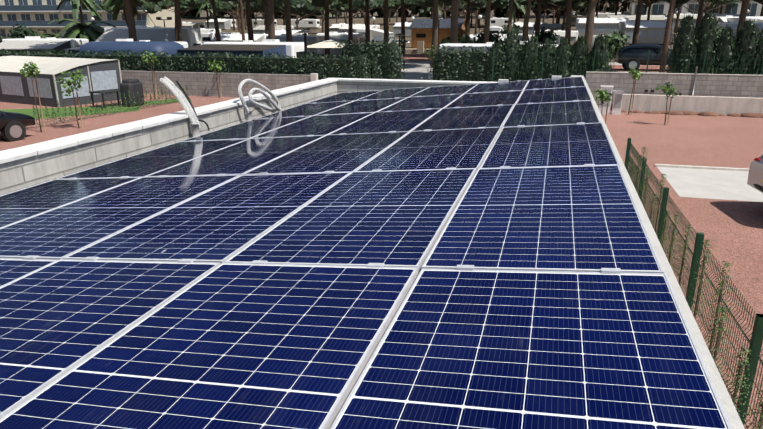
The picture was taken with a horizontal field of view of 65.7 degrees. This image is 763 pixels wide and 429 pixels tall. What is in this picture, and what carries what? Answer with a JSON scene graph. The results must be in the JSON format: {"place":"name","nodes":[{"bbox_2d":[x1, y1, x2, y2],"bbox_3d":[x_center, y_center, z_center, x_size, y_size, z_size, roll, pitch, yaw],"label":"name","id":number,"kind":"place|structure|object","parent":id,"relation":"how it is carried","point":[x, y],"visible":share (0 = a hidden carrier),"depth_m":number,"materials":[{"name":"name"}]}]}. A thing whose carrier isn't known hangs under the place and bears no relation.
{"place":"outdoors","nodes":[
{"label":"outdoors","id":0,"kind":"place"},
{"bbox_2d":[0,105,141,118],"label":"lawn","id":1,"kind":"structure","parent":0,"point":[30,112],"depth_m":26.61,"materials":[{"name":"green plant"}]},
{"bbox_2d":[120,79,144,106],"bbox_3d":[-11.829,-5.788,28.047,0.600,1.245,1.100,3,18,10],"label":"trash bin","id":2,"kind":"object","parent":1,"relation":"on","point":[132,86],"visible":0.92,"depth_m":27.65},
{"bbox_2d":[121,70,317,96],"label":"block wall","id":3,"kind":"structure","parent":0,"point":[200,83],"depth_m":31.82,"materials":[{"name":"concrete"}]},
{"bbox_2d":[335,37,406,78],"bbox_3d":[-0.607,-7.911,31.649,4.001,3.104,1.681,5,18,15],"label":"plaza hedge","id":4,"kind":"object","parent":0,"point":[386,59],"depth_m":31.02,"materials":[{"name":"green plant"}]},
{"bbox_2d":[0,75,744,428],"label":"building","id":5,"kind":"structure","parent":0,"point":[28,171],"depth_m":7.40,"materials":[{"name":"concrete"}]},
{"bbox_2d":[159,76,209,136],"bbox_3d":[-3.079,-1.666,9.240,0.673,0.948,0.238,-1,18,-2],"label":"conduit","id":6,"kind":"object","parent":5,"relation":"on","point":[174,89],"visible":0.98,"depth_m":9.21,"materials":[{"name":"white"}]},
{"bbox_2d":[0,78,494,163],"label":"coping","id":7,"kind":"object","parent":5,"relation":"on","point":[22,152],"visible":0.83,"depth_m":8.48,"materials":[{"name":"concrete"}]},
{"bbox_2d":[238,79,280,120],"bbox_3d":[-2.292,-2.215,11.250,0.203,0.774,1.525,6,19,18],"label":"conduit coil","id":8,"kind":"object","parent":5,"relation":"on","point":[277,106],"visible":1,"depth_m":11.02,"materials":[{"name":"grey plastic"}]},
{"bbox_2d":[23,75,620,300],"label":"clamps","id":9,"kind":"object","parent":5,"relation":"on","point":[458,267],"visible":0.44,"depth_m":3.64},
{"bbox_2d":[0,77,731,428],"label":"solar array","id":10,"kind":"object","parent":9,"relation":"on","point":[536,317],"visible":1,"depth_m":2.95,"materials":[{"name":"glass"}]},
{"bbox_2d":[181,7,563,57],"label":"slope","id":11,"kind":"structure","parent":0,"point":[377,21],"depth_m":210.99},
{"bbox_2d":[5,23,39,37],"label":"round bush","id":12,"kind":"object","parent":11,"relation":"on","point":[21,31],"visible":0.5,"depth_m":81.45,"materials":[{"name":"green plant"}]},
{"bbox_2d":[0,36,88,53],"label":"caravan","id":13,"kind":"object","parent":11,"relation":"on","point":[32,43],"visible":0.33,"depth_m":48.85,"materials":[{"name":"white plastic"}]},
{"bbox_2d":[56,0,103,23],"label":"palm","id":14,"kind":"object","parent":11,"relation":"on","point":[84,4],"visible":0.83,"depth_m":82.14,"materials":[{"name":"green plant"}]},
{"bbox_2d":[48,19,114,41],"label":"bushy palm","id":15,"kind":"object","parent":11,"relation":"on","point":[89,31],"visible":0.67,"depth_m":70.52,"materials":[{"name":"green plant"}]},
{"bbox_2d":[0,0,174,38],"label":"building","id":16,"kind":"structure","parent":11,"relation":"on","point":[38,15],"depth_m":114.16,"materials":[{"name":"white paint"}]},
{"bbox_2d":[63,39,187,54],"bbox_3d":[-16.621,-10.328,39.771,7.628,2.780,5.232,5,18,15],"label":"caravan","id":17,"kind":"object","parent":11,"relation":"on","point":[184,44],"visible":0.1,"depth_m":40.48,"materials":[{"name":"white plastic"}]},
{"bbox_2d":[99,0,155,26],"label":"palm","id":18,"kind":"object","parent":11,"relation":"on","point":[116,5],"visible":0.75,"depth_m":75.18,"materials":[{"name":"green plant"}]},
{"bbox_2d":[96,0,162,19],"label":"pine","id":19,"kind":"object","parent":11,"relation":"on","point":[152,8],"visible":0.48,"depth_m":109.59,"materials":[{"name":"green plant"}]},
{"bbox_2d":[123,0,136,40],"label":"pine","id":20,"kind":"object","parent":11,"relation":"on","point":[130,21],"visible":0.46,"depth_m":44.27,"materials":[{"name":"brown plant"}]},
{"bbox_2d":[79,41,183,55],"bbox_3d":[-15.544,-9.482,37.249,6.000,2.700,3.420,4,18,12],"label":"caravan","id":21,"kind":"object","parent":11,"relation":"on","point":[170,47],"visible":0.25,"depth_m":35.65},
{"bbox_2d":[95,25,201,46],"bbox_3d":[-20.995,-15.377,54.140,9.872,3.680,5.632,2,18,8],"label":"motorhome","id":22,"kind":"object","parent":11,"relation":"on","point":[190,36],"visible":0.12,"depth_m":53.74,"materials":[{"name":"plastic"}]},
{"bbox_2d":[174,0,181,41],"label":"trunk","id":23,"kind":"object","parent":11,"relation":"on","point":[177,21],"visible":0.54,"depth_m":50.99,"materials":[{"name":"brown plant"}]},
{"bbox_2d":[152,0,206,26],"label":"pine","id":24,"kind":"object","parent":11,"relation":"on","point":[165,4],"visible":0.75,"depth_m":110.95,"materials":[{"name":"green plant"}]},
{"bbox_2d":[0,49,372,79],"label":"hedge","id":25,"kind":"object","parent":11,"relation":"on","point":[325,67],"visible":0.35,"depth_m":32.24,"materials":[{"name":"green plant"}]},
{"bbox_2d":[201,32,230,44],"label":"caravan","id":26,"kind":"object","parent":11,"relation":"on","point":[208,37],"visible":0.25,"depth_m":86.36,"materials":[{"name":"white plastic"}]},
{"bbox_2d":[211,0,220,41],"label":"trunk","id":27,"kind":"object","parent":11,"relation":"on","point":[217,32],"visible":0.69,"depth_m":73.49,"materials":[{"name":"brown plant"}]},
{"bbox_2d":[205,18,237,28],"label":"caravan","id":28,"kind":"object","parent":11,"relation":"on","point":[225,23],"visible":0.77,"depth_m":155.34,"materials":[{"name":"white plastic"}]},
{"bbox_2d":[205,0,257,33],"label":"pine","id":29,"kind":"object","parent":11,"relation":"on","point":[223,5],"visible":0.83,"depth_m":102.69,"materials":[{"name":"green plant"}]},
{"bbox_2d":[211,33,267,41],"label":"caravan","id":30,"kind":"object","parent":11,"relation":"on","point":[234,37],"visible":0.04,"depth_m":77.50,"materials":[{"name":"white plastic"}]},
{"bbox_2d":[177,39,304,57],"bbox_3d":[-9.552,-9.992,38.717,7.828,2.780,5.632,5,18,15],"label":"caravan","id":31,"kind":"object","parent":11,"relation":"on","point":[274,46],"visible":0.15,"depth_m":37.60,"materials":[{"name":"white plastic"}]},
{"bbox_2d":[245,0,253,41],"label":"trunk","id":32,"kind":"object","parent":11,"relation":"on","point":[249,23],"visible":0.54,"depth_m":57.63,"materials":[{"name":"brown plant"}]},
{"bbox_2d":[268,0,274,38],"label":"trunk","id":33,"kind":"object","parent":11,"relation":"on","point":[271,28],"visible":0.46,"depth_m":45.42,"materials":[{"name":"brown plant"}]},
{"bbox_2d":[253,25,293,33],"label":"caravan","id":34,"kind":"object","parent":11,"relation":"on","point":[258,29],"visible":0.15,"depth_m":110.03,"materials":[{"name":"white plastic"}]},
{"bbox_2d":[285,0,292,41],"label":"trunk","id":35,"kind":"object","parent":11,"relation":"on","point":[288,23],"visible":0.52,"depth_m":52.19,"materials":[{"name":"brown plant"}]},
{"bbox_2d":[261,34,331,56],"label":"caravan","id":36,"kind":"object","parent":11,"relation":"on","point":[311,40],"visible":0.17,"depth_m":65.55,"materials":[{"name":"white plastic"}]},
{"bbox_2d":[255,0,340,29],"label":"pine","id":37,"kind":"object","parent":11,"relation":"on","point":[298,8],"visible":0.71,"depth_m":97.15,"materials":[{"name":"green plant"}]},
{"bbox_2d":[291,18,320,29],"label":"caravan","id":38,"kind":"object","parent":11,"relation":"on","point":[306,24],"visible":0.83,"depth_m":147.90,"materials":[{"name":"white plastic"}]},
{"bbox_2d":[303,0,348,32],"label":"pine","id":39,"kind":"object","parent":11,"relation":"on","point":[314,8],"visible":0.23,"depth_m":103.53,"materials":[{"name":"green plant"}]},
{"bbox_2d":[307,40,344,55],"bbox_3d":[-3.524,-10.730,41.082,3.696,2.750,3.696,-2,18,-6],"label":"parasol","id":40,"kind":"object","parent":11,"relation":"on","point":[330,44],"visible":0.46,"depth_m":39.81,"materials":[{"name":"grey"}]},
{"bbox_2d":[324,0,329,58],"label":"trunk","id":41,"kind":"object","parent":11,"relation":"on","point":[326,36],"visible":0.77,"depth_m":63.60,"materials":[{"name":"brown plant"}]},
{"bbox_2d":[316,32,363,53],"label":"caravan","id":42,"kind":"object","parent":11,"relation":"on","point":[341,36],"visible":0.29,"depth_m":80.34,"materials":[{"name":"white plastic"}]},
{"bbox_2d":[331,0,383,20],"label":"tree","id":43,"kind":"object","parent":11,"relation":"on","point":[343,8],"visible":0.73,"depth_m":103.95,"materials":[{"name":"green plant"}]},
{"bbox_2d":[338,24,379,32],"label":"caravan","id":44,"kind":"object","parent":11,"relation":"on","point":[342,28],"visible":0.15,"depth_m":108.70,"materials":[{"name":"white plastic"}]},
{"bbox_2d":[356,27,393,43],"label":"caravan","id":45,"kind":"object","parent":11,"relation":"on","point":[377,34],"visible":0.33,"depth_m":93.85,"materials":[{"name":"white plastic"}]},
{"bbox_2d":[393,22,410,36],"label":"caravan","id":46,"kind":"object","parent":11,"relation":"on","point":[396,28],"visible":0.29,"depth_m":115.71,"materials":[{"name":"white plastic"}]},
{"bbox_2d":[409,0,462,18],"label":"tree","id":47,"kind":"object","parent":11,"relation":"on","point":[425,3],"visible":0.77,"depth_m":94.82,"materials":[{"name":"green plant"}]},
{"bbox_2d":[438,0,486,18],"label":"tree","id":48,"kind":"object","parent":11,"relation":"on","point":[475,6],"visible":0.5,"depth_m":112.59,"materials":[{"name":"green plant"}]},
{"bbox_2d":[490,17,512,27],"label":"caravan","id":49,"kind":"object","parent":11,"relation":"on","point":[496,21],"visible":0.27,"depth_m":138.53,"materials":[{"name":"white plastic"}]},
{"bbox_2d":[500,0,525,22],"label":"palm","id":50,"kind":"object","parent":11,"relation":"on","point":[515,4],"visible":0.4,"depth_m":112.51,"materials":[{"name":"green plant"}]},
{"bbox_2d":[522,0,531,40],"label":"trunk","id":51,"kind":"object","parent":11,"relation":"on","point":[526,20],"visible":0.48,"depth_m":59.75,"materials":[{"name":"brown plant"}]},
{"bbox_2d":[514,0,549,32],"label":"tree","id":52,"kind":"object","parent":11,"relation":"on","point":[533,5],"visible":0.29,"depth_m":101.94,"materials":[{"name":"green plant"}]},
{"bbox_2d":[532,23,565,33],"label":"caravan","id":53,"kind":"object","parent":11,"relation":"on","point":[555,27],"visible":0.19,"depth_m":103.08,"materials":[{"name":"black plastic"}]},
{"bbox_2d":[533,29,577,43],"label":"caravan","id":54,"kind":"object","parent":11,"relation":"on","point":[574,35],"visible":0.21,"depth_m":81.31,"materials":[{"name":"white plastic"}]},
{"bbox_2d":[532,0,585,30],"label":"pine","id":55,"kind":"object","parent":11,"relation":"on","point":[552,3],"visible":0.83,"depth_m":96.18,"materials":[{"name":"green plant"}]},
{"bbox_2d":[0,94,762,428],"bbox_3d":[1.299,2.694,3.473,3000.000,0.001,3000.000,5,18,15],"label":"ground","id":56,"kind":"structure","parent":0,"point":[732,230],"depth_m":16.60,"materials":[{"name":"soil"}]},
{"bbox_2d":[0,111,34,141],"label":"dark car","id":57,"kind":"object","parent":56,"relation":"on","point":[13,125],"visible":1,"depth_m":19.47,"materials":[{"name":"black paint"}]},
{"bbox_2d":[19,62,45,131],"bbox_3d":[-12.216,-4.149,20.856,0.677,2.490,0.783,-10,20,-28],"label":"sapling","id":58,"kind":"object","parent":56,"relation":"on","point":[33,67],"visible":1,"depth_m":20.63,"materials":[{"name":"plant"}]},
{"bbox_2d":[0,56,121,106],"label":"awning tent","id":59,"kind":"object","parent":56,"relation":"on","point":[98,74],"visible":0.88,"depth_m":28.88,"materials":[{"name":"fabric"}]},
{"bbox_2d":[55,69,86,127],"bbox_3d":[-11.146,-4.194,21.549,1.007,2.159,0.997,-14,23,-38],"label":"sapling","id":60,"kind":"object","parent":56,"relation":"on","point":[69,82],"visible":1,"depth_m":21.36,"materials":[{"name":"plant"}]},
{"bbox_2d":[89,89,119,107],"bbox_3d":[-12.829,-5.508,28.018,0.900,0.730,1.600,9,20,27],"label":"garden table","id":61,"kind":"object","parent":56,"relation":"on","point":[102,92],"visible":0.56,"depth_m":27.53,"materials":[{"name":"black plastic"}]},
{"bbox_2d":[33,84,189,127],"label":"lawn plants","id":62,"kind":"object","parent":56,"relation":"on","point":[104,113],"visible":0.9,"depth_m":25.06,"materials":[{"name":"green plant"}]},
{"bbox_2d":[141,51,159,97],"bbox_3d":[-12.021,-7.312,30.928,0.872,2.405,0.875,15,23,39],"label":"sapling","id":63,"kind":"object","parent":56,"relation":"on","point":[150,57],"visible":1,"depth_m":30.79,"materials":[{"name":"plant"}]},
{"bbox_2d":[207,59,225,97],"bbox_3d":[-8.627,-7.155,31.088,0.958,2.006,0.853,-5,18,-16],"label":"sapling","id":64,"kind":"object","parent":56,"relation":"on","point":[215,65],"visible":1,"depth_m":31.00,"materials":[{"name":"plant"}]},
{"bbox_2d":[471,30,503,43],"bbox_3d":[11.763,-18.761,65.689,3.744,3.569,3.798,5,18,15],"label":"shrub","id":65,"kind":"object","parent":56,"relation":"on","point":[494,37],"visible":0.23,"depth_m":64.73,"materials":[{"name":"green plant"}]},
{"bbox_2d":[534,0,543,35],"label":"trunk","id":66,"kind":"object","parent":56,"relation":"on","point":[538,18],"visible":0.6,"depth_m":66.79,"materials":[{"name":"brown plant"}]},
{"bbox_2d":[534,27,557,42],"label":"shrub","id":67,"kind":"object","parent":56,"relation":"on","point":[543,35],"visible":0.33,"depth_m":66.78,"materials":[{"name":"green plant"}]},
{"bbox_2d":[565,0,571,43],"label":"trunk","id":68,"kind":"object","parent":56,"relation":"on","point":[568,21],"visible":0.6,"depth_m":60.65,"materials":[{"name":"brown plant"}]},
{"bbox_2d":[593,89,613,123],"bbox_3d":[7.552,-3.511,20.315,0.545,1.608,0.686,-9,20,-26],"label":"sapling","id":69,"kind":"object","parent":56,"relation":"on","point":[603,96],"visible":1,"depth_m":20.06,"materials":[{"name":"plant"}]},
{"bbox_2d":[599,85,613,114],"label":"pillar","id":70,"kind":"structure","parent":56,"relation":"on","point":[609,89],"depth_m":25.29,"materials":[{"name":"white paint"}]},
{"bbox_2d":[611,90,623,114],"bbox_3d":[10.128,-4.807,25.389,0.410,0.990,0.360,5,18,15],"label":"meter box","id":71,"kind":"object","parent":56,"relation":"on","point":[617,102],"visible":1,"depth_m":25.26,"materials":[{"name":"white paint"}]},
{"bbox_2d":[627,67,642,114],"bbox_3d":[10.565,-5.189,24.851,0.600,2.051,0.583,-13,22,-34],"label":"sapling","id":72,"kind":"object","parent":56,"relation":"on","point":[636,75],"visible":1,"depth_m":24.71,"materials":[{"name":"plant"}]},
{"bbox_2d":[656,79,681,124],"bbox_3d":[10.901,-4.264,22.531,0.776,1.694,0.802,-11,21,-32],"label":"sapling","id":73,"kind":"object","parent":56,"relation":"on","point":[670,91],"visible":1,"depth_m":22.41,"materials":[{"name":"plant"}]},
{"bbox_2d":[586,66,762,107],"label":"wall","id":74,"kind":"structure","parent":56,"relation":"on","point":[730,85],"depth_m":26.17,"materials":[{"name":"grey"}]},
{"bbox_2d":[621,94,762,114],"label":"wall","id":75,"kind":"structure","parent":56,"relation":"on","point":[718,105],"depth_m":25.40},
{"bbox_2d":[621,110,762,117],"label":"earth heap","id":76,"kind":"object","parent":56,"relation":"on","point":[749,115],"visible":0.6,"depth_m":25.13,"materials":[{"name":"soil"}]},
{"bbox_2d":[624,138,762,428],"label":"yard fence","id":77,"kind":"object","parent":56,"relation":"on","point":[755,341],"visible":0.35,"depth_m":5.88,"materials":[{"name":"green"}]},
{"bbox_2d":[628,147,762,428],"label":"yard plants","id":78,"kind":"object","parent":56,"relation":"on","point":[740,366],"visible":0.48,"depth_m":5.61,"materials":[{"name":"green plant"}]},
{"bbox_2d":[654,164,748,171],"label":"path kerb","id":79,"kind":"structure","parent":56,"relation":"on","point":[702,167],"depth_m":15.71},
{"bbox_2d":[747,155,762,192],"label":"silver car","id":80,"kind":"object","parent":56,"relation":"on","point":[755,177],"visible":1,"depth_m":11.90,"materials":[{"name":"grey paint"}]},
{"bbox_2d":[332,54,432,79],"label":"pavement","id":81,"kind":"structure","parent":0,"point":[416,70],"depth_m":55.63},
{"bbox_2d":[348,0,352,43],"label":"trunk","id":82,"kind":"object","parent":81,"relation":"on","point":[350,31],"visible":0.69,"depth_m":73.00,"materials":[{"name":"brown plant"}]},
{"bbox_2d":[365,0,369,41],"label":"trunk","id":83,"kind":"object","parent":81,"relation":"on","point":[367,27],"visible":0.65,"depth_m":66.28,"materials":[{"name":"brown plant"}]},
{"bbox_2d":[383,0,388,43],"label":"trunk","id":84,"kind":"object","parent":81,"relation":"on","point":[386,28],"visible":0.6,"depth_m":61.81,"materials":[{"name":"brown plant"}]},
{"bbox_2d":[430,0,437,67],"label":"pine","id":85,"kind":"object","parent":81,"relation":"on","point":[435,26],"visible":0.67,"depth_m":52.85,"materials":[{"name":"brown plant"}]},
{"bbox_2d":[450,0,458,42],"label":"pine","id":86,"kind":"object","parent":81,"relation":"on","point":[454,25],"visible":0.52,"depth_m":40.68,"materials":[{"name":"brown plant"}]},
{"bbox_2d":[427,44,504,81],"bbox_3d":[4.602,-7.659,31.514,4.458,2.707,1.592,5,18,15],"label":"plaza hedge","id":87,"kind":"object","parent":81,"relation":"on","point":[465,65],"depth_m":31.09,"materials":[{"name":"green plant"}]},
{"bbox_2d":[483,0,490,43],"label":"trunk","id":88,"kind":"object","parent":81,"relation":"on","point":[487,24],"visible":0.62,"depth_m":59.13,"materials":[{"name":"brown plant"}]},
{"bbox_2d":[421,41,557,79],"bbox_3d":[6.106,-8.697,34.652,8.228,2.780,4.932,5,18,15],"label":"caravan","id":89,"kind":"object","parent":81,"relation":"on","point":[474,45],"visible":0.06,"depth_m":34.84,"materials":[{"name":"white plastic"}]},
{"bbox_2d":[401,0,405,54],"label":"trunk","id":90,"kind":"object","parent":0,"point":[402,21],"visible":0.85,"depth_m":77.10,"materials":[{"name":"brown plant"}]},
{"bbox_2d":[463,0,478,40],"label":"trunk","id":91,"kind":"object","parent":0,"point":[467,24],"visible":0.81,"depth_m":70.86,"materials":[{"name":"brown plant"}]},
{"bbox_2d":[570,2,677,61],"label":"slope","id":92,"kind":"structure","parent":0,"point":[573,28],"depth_m":88.99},
{"bbox_2d":[180,0,629,18],"bbox_3d":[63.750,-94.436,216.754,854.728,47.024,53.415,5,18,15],"label":"distant wood","id":93,"kind":"object","parent":92,"relation":"on","point":[379,11],"visible":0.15,"depth_m":241.25,"materials":[{"name":"plant"}]},
{"bbox_2d":[576,17,628,36],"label":"caravan","id":94,"kind":"object","parent":92,"relation":"on","point":[605,26],"visible":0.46,"depth_m":85.86,"materials":[{"name":"white plastic"}]},
{"bbox_2d":[632,0,642,43],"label":"pine","id":95,"kind":"object","parent":92,"relation":"on","point":[637,25],"visible":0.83,"depth_m":65.98,"materials":[{"name":"brown plant"}]},
{"bbox_2d":[622,14,664,20],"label":"caravan","id":96,"kind":"object","parent":92,"relation":"on","point":[655,17],"visible":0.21,"depth_m":95.50,"materials":[{"name":"white plastic"}]},
{"bbox_2d":[617,20,673,43],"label":"caravan","id":97,"kind":"object","parent":92,"relation":"on","point":[651,32],"visible":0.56,"depth_m":72.06,"materials":[{"name":"white plastic"}]},
{"bbox_2d":[629,0,762,16],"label":"building","id":98,"kind":"structure","parent":92,"relation":"on","point":[754,8],"depth_m":109.93,"materials":[{"name":"paint"}]},
{"bbox_2d":[663,0,741,16],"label":"tree","id":99,"kind":"object","parent":92,"relation":"on","point":[719,2],"visible":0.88,"depth_m":84.87,"materials":[{"name":"green plant"}]},
{"bbox_2d":[718,21,762,38],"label":"caravan","id":100,"kind":"object","parent":92,"relation":"on","point":[733,25],"visible":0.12,"depth_m":67.09,"materials":[{"name":"grey plastic"}]},
{"bbox_2d":[735,0,749,36],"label":"pine","id":101,"kind":"object","parent":92,"relation":"on","point":[743,13],"visible":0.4,"depth_m":52.72,"materials":[{"name":"brown plant"}]},
{"bbox_2d":[608,62,659,72],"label":"terrace","id":102,"kind":"structure","parent":0,"point":[614,63],"depth_m":49.22,"materials":[{"name":"concrete"}]},
{"bbox_2d":[482,30,615,81],"bbox_3d":[8.415,-7.916,30.276,6.740,3.045,1.925,5,18,15],"label":"road hedge","id":103,"kind":"object","parent":102,"relation":"on","point":[532,48],"visible":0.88,"depth_m":29.82,"materials":[{"name":"green plant"}]},
{"bbox_2d":[584,0,596,56],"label":"pine","id":104,"kind":"object","parent":102,"relation":"on","point":[589,29],"visible":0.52,"depth_m":41.20,"materials":[{"name":"brown plant"}]},
{"bbox_2d":[604,31,630,58],"bbox_3d":[22.230,-16.156,56.734,3.106,2.801,3.138,5,18,15],"label":"shrub","id":105,"kind":"object","parent":102,"relation":"on","point":[616,43],"visible":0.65,"depth_m":55.77,"materials":[{"name":"green plant"}]},
{"bbox_2d":[492,48,762,81],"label":"road fence","id":106,"kind":"object","parent":102,"relation":"on","point":[595,53],"visible":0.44,"depth_m":28.57,"materials":[{"name":"green"}]},
{"bbox_2d":[608,65,667,71],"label":"red terrace paving","id":107,"kind":"structure","parent":102,"relation":"on","point":[620,68],"depth_m":45.68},
{"bbox_2d":[615,44,670,70],"bbox_3d":[20.132,-11.530,43.482,5.396,1.956,2.539,4,18,13],"label":"dark suv","id":108,"kind":"object","parent":102,"relation":"on","point":[640,50],"visible":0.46,"depth_m":42.85,"materials":[{"name":"black paint"}]},
{"bbox_2d":[659,0,675,72],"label":"pine","id":109,"kind":"object","parent":102,"relation":"on","point":[667,31],"visible":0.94,"depth_m":40.95,"materials":[{"name":"brown plant"}]},
{"bbox_2d":[663,12,762,74],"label":"road hedge","id":110,"kind":"object","parent":102,"relation":"on","point":[746,42],"visible":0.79,"depth_m":27.68,"materials":[{"name":"green plant"}]},
{"bbox_2d":[657,167,762,201],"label":"concrete slab","id":111,"kind":"structure","parent":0,"point":[711,184],"depth_m":14.18,"materials":[{"name":"concrete"}]},
{"label":"cabin lawn","id":112,"kind":"structure","parent":0,"visible":0},
{"bbox_2d":[400,19,465,53],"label":"cabin","id":113,"kind":"object","parent":112,"relation":"on","point":[421,35],"visible":0.54,"depth_m":82.40,"materials":[{"name":"brown wood"}]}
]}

